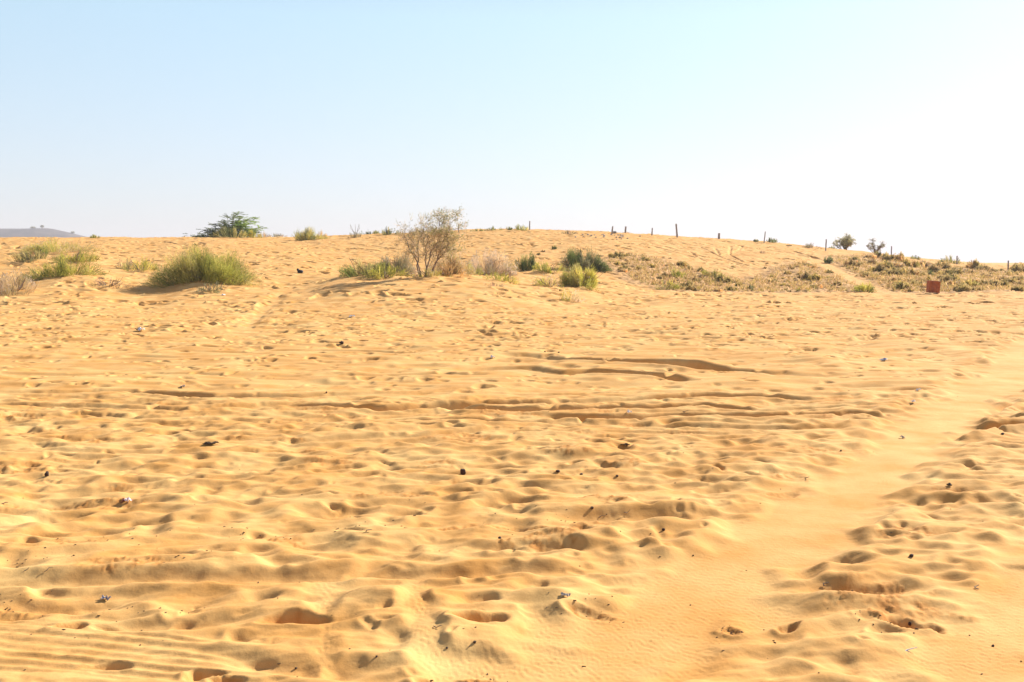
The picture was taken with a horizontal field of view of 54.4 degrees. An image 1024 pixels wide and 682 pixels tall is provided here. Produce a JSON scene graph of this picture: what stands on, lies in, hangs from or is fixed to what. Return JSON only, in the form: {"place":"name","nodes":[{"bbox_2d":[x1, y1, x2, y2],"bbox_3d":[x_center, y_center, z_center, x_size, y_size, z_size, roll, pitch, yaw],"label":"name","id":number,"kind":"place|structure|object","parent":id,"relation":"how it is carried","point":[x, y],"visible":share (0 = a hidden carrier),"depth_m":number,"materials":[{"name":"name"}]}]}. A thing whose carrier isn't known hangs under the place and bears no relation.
{"place":"outdoors","nodes":[
{"label":"outdoors","id":0,"kind":"place"},
{"bbox_2d":[0,228,85,237],"bbox_3d":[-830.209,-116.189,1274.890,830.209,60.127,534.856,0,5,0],"label":"hill","id":1,"kind":"structure","parent":0,"point":[38,232],"depth_m":1238.57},
{"bbox_2d":[101,595,111,600],"bbox_3d":[-1.948,1.229,4.773,0.049,0.023,0.030,5,9,5],"label":"plastic scrap","id":2,"kind":"object","parent":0,"point":[107,598],"visible":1,"depth_m":4.77,"materials":[{"name":"white plastic"}]},
{"bbox_2d":[202,441,218,444],"bbox_3d":[-2.627,0.887,8.680,0.145,0.027,0.090,-2,1,-24],"label":"dung scrap","id":3,"kind":"object","parent":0,"point":[206,443],"visible":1,"depth_m":8.65,"materials":[{"name":"brown"}]},
{"bbox_2d":[0,320,1021,681],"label":"sand litter","id":4,"kind":"object","parent":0,"point":[392,520],"visible":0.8,"depth_m":4.72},
{"bbox_2d":[0,229,1023,681],"bbox_3d":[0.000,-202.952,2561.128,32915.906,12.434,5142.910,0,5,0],"label":"ground","id":5,"kind":"structure","parent":0,"point":[778,397],"depth_m":7.64,"materials":[{"name":"beige sand"}]},
{"bbox_2d":[0,267,39,295],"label":"dry grass clump","id":6,"kind":"object","parent":5,"relation":"on","point":[4,286],"visible":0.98,"depth_m":39.76,"materials":[{"name":"brown plant"}]},
{"bbox_2d":[6,246,58,262],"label":"shrub","id":7,"kind":"object","parent":5,"relation":"on","point":[24,256],"visible":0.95,"depth_m":57.25,"materials":[{"name":"green plant"}]},
{"bbox_2d":[17,237,103,252],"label":"grass clump","id":8,"kind":"object","parent":5,"relation":"on","point":[52,247],"visible":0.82,"depth_m":65.79,"materials":[{"name":"green plant"}]},
{"bbox_2d":[16,252,109,281],"bbox_3d":[-20.841,-3.409,45.811,3.889,1.581,2.911,1,5,8],"label":"broom shrub","id":9,"kind":"object","parent":5,"relation":"on","point":[62,269],"visible":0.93,"depth_m":45.28,"materials":[{"name":"green plant"}]},
{"bbox_2d":[45,247,102,263],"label":"grass clump","id":10,"kind":"object","parent":5,"relation":"on","point":[93,256],"visible":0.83,"depth_m":56.02,"materials":[{"name":"green plant"}]},
{"bbox_2d":[90,277,133,288],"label":"dry grass clump","id":11,"kind":"object","parent":5,"relation":"on","point":[104,284],"visible":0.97,"depth_m":42.17,"materials":[{"name":"brown plant"}]},
{"bbox_2d":[119,497,132,502],"bbox_3d":[-2.587,1.064,6.667,0.077,0.036,0.048,-7,4,10],"label":"crumpled wrapper","id":12,"kind":"object","parent":5,"relation":"on","point":[126,499],"visible":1,"depth_m":6.66,"materials":[{"name":"white plastic"}]},
{"bbox_2d":[116,258,135,269],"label":"shrub","id":13,"kind":"object","parent":5,"relation":"on","point":[129,265],"visible":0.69,"depth_m":54.45,"materials":[{"name":"beige plant"}]},
{"bbox_2d":[120,257,159,271],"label":"broom shrub","id":14,"kind":"object","parent":5,"relation":"on","point":[145,264],"visible":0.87,"depth_m":51.56,"materials":[{"name":"green plant"}]},
{"bbox_2d":[136,242,265,288],"bbox_3d":[-13.602,-3.354,43.886,5.703,2.162,4.541,0,5,0],"label":"broom shrub","id":15,"kind":"object","parent":5,"relation":"on","point":[207,268],"visible":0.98,"depth_m":43.22,"materials":[{"name":"green plant"}]},
{"bbox_2d":[195,281,223,293],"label":"shrub","id":16,"kind":"object","parent":5,"relation":"on","point":[210,288],"visible":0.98,"depth_m":39.64,"materials":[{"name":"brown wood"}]},
{"bbox_2d":[183,211,266,236],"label":"feathery tree","id":17,"kind":"object","parent":5,"relation":"on","point":[238,225],"visible":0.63,"depth_m":98.17,"materials":[{"name":"green plant"}]},
{"bbox_2d":[209,225,246,237],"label":"shrub","id":18,"kind":"object","parent":5,"relation":"on","point":[227,232],"visible":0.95,"depth_m":94.38,"materials":[{"name":"green plant"}]},
{"bbox_2d":[247,230,261,237],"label":"grass tuft","id":19,"kind":"object","parent":5,"relation":"on","point":[251,235],"visible":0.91,"depth_m":96.19,"materials":[{"name":"plant"}]},
{"bbox_2d":[266,233,286,236],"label":"shrub","id":20,"kind":"object","parent":5,"relation":"on","point":[277,235],"visible":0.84,"depth_m":102.18,"materials":[{"name":"plant"}]},
{"bbox_2d":[290,226,330,240],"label":"broom shrub","id":21,"kind":"object","parent":5,"relation":"on","point":[307,234],"visible":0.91,"depth_m":91.43,"materials":[{"name":"plant"}]},
{"bbox_2d":[348,224,360,237],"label":"shrub","id":22,"kind":"object","parent":5,"relation":"on","point":[355,234],"visible":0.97,"depth_m":91.53,"materials":[{"name":"brown plant"}]},
{"bbox_2d":[337,256,393,276],"bbox_3d":[-6.644,-3.340,45.376,2.772,1.134,2.793,0,5,0],"label":"broom shrub","id":23,"kind":"object","parent":5,"relation":"on","point":[359,268],"visible":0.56,"depth_m":45.19,"materials":[{"name":"green plant"}]},
{"bbox_2d":[358,230,378,233],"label":"shrub","id":24,"kind":"object","parent":5,"relation":"on","point":[373,232],"visible":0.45,"depth_m":101.72,"materials":[{"name":"plant"}]},
{"bbox_2d":[360,262,410,279],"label":"grass clump","id":25,"kind":"object","parent":5,"relation":"on","point":[379,272],"visible":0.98,"depth_m":43.45,"materials":[{"name":"green plant"}]},
{"bbox_2d":[378,227,400,234],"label":"shrub","id":26,"kind":"object","parent":5,"relation":"on","point":[388,232],"visible":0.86,"depth_m":97.62,"materials":[{"name":"plant"}]},
{"bbox_2d":[379,249,418,275],"bbox_3d":[-5.199,-3.635,46.058,2.107,1.620,2.918,0,5,0],"label":"dry grass clump","id":27,"kind":"object","parent":5,"relation":"on","point":[410,269],"visible":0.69,"depth_m":45.75,"materials":[{"name":"brown plant"}]},
{"bbox_2d":[392,203,468,276],"bbox_3d":[-3.406,-4.166,41.695,3.425,3.097,2.325,0,5,0],"label":"bare tree","id":28,"kind":"object","parent":5,"relation":"on","point":[447,247],"visible":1,"depth_m":41.61,"materials":[{"name":"brown plant"}]},
{"bbox_2d":[410,266,451,277],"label":"grass clump","id":29,"kind":"object","parent":5,"relation":"on","point":[430,273],"visible":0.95,"depth_m":41.77,"materials":[{"name":"brown plant"}]},
{"bbox_2d":[427,247,469,276],"bbox_3d":[-2.826,-3.513,43.830,1.863,1.667,2.215,-4,6,-37],"label":"dry grass clump","id":30,"kind":"object","parent":5,"relation":"on","point":[453,265],"visible":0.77,"depth_m":43.76,"materials":[{"name":"brown plant"}]},
{"bbox_2d":[449,261,475,275],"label":"dry grass clump","id":31,"kind":"object","parent":5,"relation":"on","point":[469,271],"visible":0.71,"depth_m":44.46,"materials":[{"name":"brown plant"}]},
{"bbox_2d":[460,469,465,474],"bbox_3d":[-0.371,0.991,7.544,0.041,0.047,0.036,-1,5,-15],"label":"stone","id":32,"kind":"object","parent":5,"relation":"on","point":[462,471],"visible":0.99,"depth_m":7.53,"materials":[{"name":"brown stone"}]},
{"bbox_2d":[462,260,484,274],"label":"grass clump","id":33,"kind":"object","parent":5,"relation":"on","point":[472,268],"visible":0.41,"depth_m":49.89,"materials":[{"name":"beige plant"}]},
{"bbox_2d":[465,247,523,275],"bbox_3d":[-1.235,-4.112,52.258,2.946,1.743,4.452,-2,5,-21],"label":"dry grass clump","id":34,"kind":"object","parent":5,"relation":"on","point":[493,264],"visible":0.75,"depth_m":51.81,"materials":[{"name":"brown plant"}]},
{"bbox_2d":[485,282,503,286],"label":"grass tuft","id":35,"kind":"object","parent":5,"relation":"on","point":[493,283],"visible":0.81,"depth_m":38.62,"materials":[{"name":"beige plant"}]},
{"bbox_2d":[483,272,519,284],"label":"grass tuft","id":36,"kind":"object","parent":5,"relation":"on","point":[506,278],"visible":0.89,"depth_m":42.03,"materials":[{"name":"green plant"}]},
{"bbox_2d":[514,224,528,230],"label":"shrub","id":37,"kind":"object","parent":5,"relation":"on","point":[522,228],"visible":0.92,"depth_m":96.19,"materials":[{"name":"plant"}]},
{"bbox_2d":[512,251,537,270],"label":"shrub","id":38,"kind":"object","parent":5,"relation":"on","point":[524,265],"visible":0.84,"depth_m":54.51,"materials":[{"name":"green plant"}]},
{"bbox_2d":[532,274,563,287],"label":"grass clump","id":39,"kind":"object","parent":5,"relation":"on","point":[545,281],"visible":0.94,"depth_m":41.79,"materials":[{"name":"green plant"}]},
{"bbox_2d":[532,260,565,273],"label":"grass clump","id":40,"kind":"object","parent":5,"relation":"on","point":[544,268],"visible":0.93,"depth_m":52.83,"materials":[{"name":"green plant"}]},
{"bbox_2d":[557,229,576,233],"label":"dry grass clump","id":41,"kind":"object","parent":5,"relation":"on","point":[562,232],"visible":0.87,"depth_m":93.39,"materials":[{"name":"beige plant"}]},
{"bbox_2d":[559,290,585,302],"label":"grass tuft","id":42,"kind":"object","parent":5,"relation":"on","point":[567,298],"visible":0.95,"depth_m":36.52,"materials":[{"name":"beige plant"}]},
{"bbox_2d":[558,262,602,291],"bbox_3d":[3.043,-2.942,45.166,2.163,1.499,2.858,0,5,0],"label":"broom shrub","id":43,"kind":"object","parent":5,"relation":"on","point":[577,276],"visible":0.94,"depth_m":44.98,"materials":[{"name":"green plant"}]},
{"bbox_2d":[559,244,614,272],"bbox_3d":[4.246,-4.781,57.824,2.937,1.812,2.608,-3,5,-29],"label":"broom shrub","id":44,"kind":"object","parent":5,"relation":"on","point":[588,260],"visible":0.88,"depth_m":57.62,"materials":[{"name":"green plant"}]},
{"bbox_2d":[608,251,624,257],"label":"olive scrub","id":45,"kind":"object","parent":5,"relation":"on","point":[619,254],"visible":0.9,"depth_m":67.89,"materials":[{"name":"green plant"}]},
{"bbox_2d":[617,264,631,270],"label":"olive scrub","id":46,"kind":"object","parent":5,"relation":"on","point":[624,266],"visible":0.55,"depth_m":59.92,"materials":[{"name":"beige plant"}]},
{"bbox_2d":[617,268,632,271],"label":"straw tuft","id":47,"kind":"object","parent":5,"relation":"on","point":[624,270],"visible":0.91,"depth_m":58.24,"materials":[{"name":"beige plant"}]},
{"bbox_2d":[655,280,680,289],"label":"shrub","id":48,"kind":"object","parent":5,"relation":"on","point":[669,283],"visible":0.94,"depth_m":51.45,"materials":[{"name":"green plant"}]},
{"bbox_2d":[670,266,686,278],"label":"shrub","id":49,"kind":"object","parent":5,"relation":"on","point":[678,274],"visible":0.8,"depth_m":57.81,"materials":[{"name":"green plant"}]},
{"bbox_2d":[675,261,688,266],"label":"olive scrub","id":50,"kind":"object","parent":5,"relation":"on","point":[684,263],"visible":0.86,"depth_m":64.94,"materials":[{"name":"beige plant"}]},
{"bbox_2d":[682,279,695,286],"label":"grey scrub","id":51,"kind":"object","parent":5,"relation":"on","point":[688,282],"visible":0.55,"depth_m":53.74,"materials":[{"name":"plant"}]},
{"bbox_2d":[686,283,696,290],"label":"grey scrub","id":52,"kind":"object","parent":5,"relation":"on","point":[691,287],"visible":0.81,"depth_m":51.60,"materials":[{"name":"beige plant"}]},
{"bbox_2d":[689,275,701,281],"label":"brown scrub","id":53,"kind":"object","parent":5,"relation":"on","point":[696,279],"visible":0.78,"depth_m":56.45,"materials":[{"name":"beige plant"}]},
{"bbox_2d":[700,269,722,276],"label":"shrub","id":54,"kind":"object","parent":5,"relation":"on","point":[714,273],"visible":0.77,"depth_m":58.80,"materials":[{"name":"brown plant"}]},
{"bbox_2d":[711,274,731,282],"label":"olive scrub","id":55,"kind":"object","parent":5,"relation":"on","point":[721,279],"visible":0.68,"depth_m":56.82,"materials":[{"name":"plant"}]},
{"bbox_2d":[724,286,738,290],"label":"olive scrub","id":56,"kind":"object","parent":5,"relation":"on","point":[730,288],"visible":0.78,"depth_m":52.15,"materials":[{"name":"beige plant"}]},
{"bbox_2d":[766,237,777,242],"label":"shrub","id":57,"kind":"object","parent":5,"relation":"on","point":[771,240],"visible":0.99,"depth_m":102.33,"materials":[{"name":"green plant"}]},
{"bbox_2d":[799,270,809,278],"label":"grey scrub","id":58,"kind":"object","parent":5,"relation":"on","point":[806,274],"visible":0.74,"depth_m":59.55,"materials":[{"name":"beige plant"}]},
{"bbox_2d":[804,243,819,248],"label":"shrub","id":59,"kind":"object","parent":5,"relation":"on","point":[809,246],"visible":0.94,"depth_m":96.36,"materials":[{"name":"brown plant"}]},
{"bbox_2d":[807,273,820,279],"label":"green scrub","id":60,"kind":"object","parent":5,"relation":"on","point":[813,276],"visible":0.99,"depth_m":58.80,"materials":[{"name":"plant"}]},
{"bbox_2d":[607,251,1023,292],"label":"dry grass","id":61,"kind":"structure","parent":5,"relation":"on","point":[873,275],"depth_m":58.81,"materials":[{"name":"beige plant"}]},
{"bbox_2d":[823,255,832,263],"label":"shrub","id":62,"kind":"object","parent":5,"relation":"on","point":[828,260],"visible":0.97,"depth_m":77.62,"materials":[{"name":"plant"}]},
{"bbox_2d":[831,232,856,249],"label":"tree","id":63,"kind":"object","parent":5,"relation":"on","point":[845,244],"visible":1,"depth_m":103.06,"materials":[{"name":"green plant"}]},
{"bbox_2d":[844,258,863,266],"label":"brown scrub","id":64,"kind":"object","parent":5,"relation":"on","point":[850,262],"visible":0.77,"depth_m":73.72,"materials":[{"name":"brown plant"}]},
{"bbox_2d":[855,271,871,276],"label":"olive scrub","id":65,"kind":"object","parent":5,"relation":"on","point":[864,273],"visible":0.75,"depth_m":64.40,"materials":[{"name":"beige plant"}]},
{"bbox_2d":[852,281,876,292],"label":"shrub","id":66,"kind":"object","parent":5,"relation":"on","point":[869,288],"visible":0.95,"depth_m":51.10,"materials":[{"name":"yellow plant"}]},
{"bbox_2d":[867,257,877,264],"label":"brown scrub","id":67,"kind":"object","parent":5,"relation":"on","point":[874,261],"visible":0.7,"depth_m":78.24,"materials":[{"name":"brown plant"}]},
{"bbox_2d":[866,265,878,271],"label":"green scrub","id":68,"kind":"object","parent":5,"relation":"on","point":[872,268],"visible":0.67,"depth_m":69.24,"materials":[{"name":"plant"}]},
{"bbox_2d":[863,252,882,258],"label":"straw tuft","id":69,"kind":"object","parent":5,"relation":"on","point":[870,255],"visible":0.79,"depth_m":86.49,"materials":[{"name":"beige plant"}]},
{"bbox_2d":[866,238,885,252],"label":"tree","id":70,"kind":"object","parent":5,"relation":"on","point":[880,246],"visible":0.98,"depth_m":103.24,"materials":[{"name":"green plant"}]},
{"bbox_2d":[874,251,887,257],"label":"olive scrub","id":71,"kind":"object","parent":5,"relation":"on","point":[878,254],"visible":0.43,"depth_m":88.93,"materials":[{"name":"plant"}]},
{"bbox_2d":[875,263,887,270],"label":"grey scrub","id":72,"kind":"object","parent":5,"relation":"on","point":[879,267],"visible":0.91,"depth_m":69.22,"materials":[{"name":"beige plant"}]},
{"bbox_2d":[880,260,893,268],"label":"olive scrub","id":73,"kind":"object","parent":5,"relation":"on","point":[885,264],"visible":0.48,"depth_m":73.26,"materials":[{"name":"beige plant"}]},
{"bbox_2d":[882,254,891,260],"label":"grey scrub","id":74,"kind":"object","parent":5,"relation":"on","point":[888,257],"visible":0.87,"depth_m":85.75,"materials":[{"name":"plant"}]},
{"bbox_2d":[887,268,904,274],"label":"grey scrub","id":75,"kind":"object","parent":5,"relation":"on","point":[898,272],"visible":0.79,"depth_m":66.70,"materials":[{"name":"plant"}]},
{"bbox_2d":[890,251,904,261],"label":"green scrub","id":76,"kind":"object","parent":5,"relation":"on","point":[900,257],"visible":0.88,"depth_m":85.78,"materials":[{"name":"plant"}]},
{"bbox_2d":[893,262,904,267],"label":"straw tuft","id":77,"kind":"object","parent":5,"relation":"on","point":[896,264],"visible":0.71,"depth_m":75.67,"materials":[{"name":"beige plant"}]},
{"bbox_2d":[892,281,910,289],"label":"olive scrub","id":78,"kind":"object","parent":5,"relation":"on","point":[901,286],"visible":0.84,"depth_m":53.94,"materials":[{"name":"plant"}]},
{"bbox_2d":[903,258,920,267],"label":"green scrub","id":79,"kind":"object","parent":5,"relation":"on","point":[908,263],"visible":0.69,"depth_m":79.79,"materials":[{"name":"plant"}]},
{"bbox_2d":[900,266,926,275],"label":"olive scrub","id":80,"kind":"object","parent":5,"relation":"on","point":[912,271],"visible":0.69,"depth_m":67.06,"materials":[{"name":"beige plant"}]},
{"bbox_2d":[909,279,923,285],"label":"grey scrub","id":81,"kind":"object","parent":5,"relation":"on","point":[915,282],"visible":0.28,"depth_m":56.52,"materials":[{"name":"beige plant"}]},
{"bbox_2d":[919,260,930,266],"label":"straw tuft","id":82,"kind":"object","parent":5,"relation":"on","point":[927,263],"visible":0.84,"depth_m":81.13,"materials":[{"name":"beige plant"}]},
{"bbox_2d":[926,280,940,292],"bbox_3d":[21.130,-2.719,49.933,0.579,0.624,0.488,4,5,7],"label":"rusty box","id":83,"kind":"object","parent":5,"relation":"on","point":[932,286],"visible":1,"depth_m":49.74,"materials":[{"name":"metal"}]},
{"bbox_2d":[927,262,945,272],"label":"grey scrub","id":84,"kind":"object","parent":5,"relation":"on","point":[934,268],"visible":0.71,"depth_m":73.28,"materials":[{"name":"beige plant"}]},
{"bbox_2d":[935,260,951,267],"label":"olive scrub","id":85,"kind":"object","parent":5,"relation":"on","point":[938,263],"visible":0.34,"depth_m":84.17,"materials":[{"name":"beige plant"}]},
{"bbox_2d":[942,262,950,268],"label":"grey scrub","id":86,"kind":"object","parent":5,"relation":"on","point":[946,266],"visible":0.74,"depth_m":82.03,"materials":[{"name":"beige plant"}]},
{"bbox_2d":[937,269,956,275],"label":"olive scrub","id":87,"kind":"object","parent":5,"relation":"on","point":[946,272],"visible":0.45,"depth_m":71.05,"materials":[{"name":"beige plant"}]},
{"bbox_2d":[939,273,955,282],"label":"grey scrub","id":88,"kind":"object","parent":5,"relation":"on","point":[947,277],"visible":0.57,"depth_m":60.57,"materials":[{"name":"beige plant"}]},
{"bbox_2d":[939,255,963,263],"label":"shrub","id":89,"kind":"object","parent":5,"relation":"on","point":[946,259],"visible":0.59,"depth_m":98.88,"materials":[{"name":"plant"}]},
{"bbox_2d":[946,279,960,285],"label":"straw tuft","id":90,"kind":"object","parent":5,"relation":"on","point":[950,282],"visible":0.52,"depth_m":56.55,"materials":[{"name":"beige plant"}]},
{"bbox_2d":[949,268,962,273],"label":"grey scrub","id":91,"kind":"object","parent":5,"relation":"on","point":[957,271],"visible":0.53,"depth_m":72.51,"materials":[{"name":"beige plant"}]},
{"bbox_2d":[952,283,977,291],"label":"grey scrub","id":92,"kind":"object","parent":5,"relation":"on","point":[962,287],"visible":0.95,"depth_m":52.02,"materials":[{"name":"beige plant"}]},
{"bbox_2d":[961,279,977,286],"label":"green scrub","id":93,"kind":"object","parent":5,"relation":"on","point":[969,283],"visible":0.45,"depth_m":55.70,"materials":[{"name":"plant"}]},
{"bbox_2d":[964,258,981,268],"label":"green scrub","id":94,"kind":"object","parent":5,"relation":"on","point":[969,264],"visible":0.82,"depth_m":86.49,"materials":[{"name":"plant"}]},
{"bbox_2d":[972,263,990,269],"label":"grey scrub","id":95,"kind":"object","parent":5,"relation":"on","point":[978,267],"visible":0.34,"depth_m":85.80,"materials":[{"name":"beige plant"}]},
{"bbox_2d":[979,278,998,285],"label":"grey scrub","id":96,"kind":"object","parent":5,"relation":"on","point":[989,281],"visible":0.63,"depth_m":57.55,"materials":[{"name":"beige plant"}]},
{"bbox_2d":[996,280,1009,286],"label":"olive scrub","id":97,"kind":"object","parent":5,"relation":"on","point":[1004,283],"visible":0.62,"depth_m":57.40,"materials":[{"name":"beige plant"}]},
{"bbox_2d":[1001,277,1016,282],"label":"grey scrub","id":98,"kind":"object","parent":5,"relation":"on","point":[1010,280],"visible":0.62,"depth_m":61.69,"materials":[{"name":"beige plant"}]},
{"bbox_2d":[1005,270,1023,275],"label":"olive scrub","id":99,"kind":"object","parent":5,"relation":"on","point":[1010,272],"visible":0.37,"depth_m":77.40,"materials":[{"name":"beige plant"}]},
{"bbox_2d":[1011,263,1023,272],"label":"grey scrub","id":100,"kind":"object","parent":5,"relation":"on","point":[1018,267],"visible":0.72,"depth_m":85.18,"materials":[{"name":"beige plant"}]},
{"bbox_2d":[1011,285,1023,290],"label":"grey scrub","id":101,"kind":"object","parent":5,"relation":"on","point":[1020,288],"visible":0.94,"depth_m":51.98,"materials":[{"name":"beige plant"}]},
{"bbox_2d":[0,0,1023,262],"label":"sky","id":102,"kind":"structure","parent":0,"point":[900,123],"materials":[{"name":"blue"}]}
]}

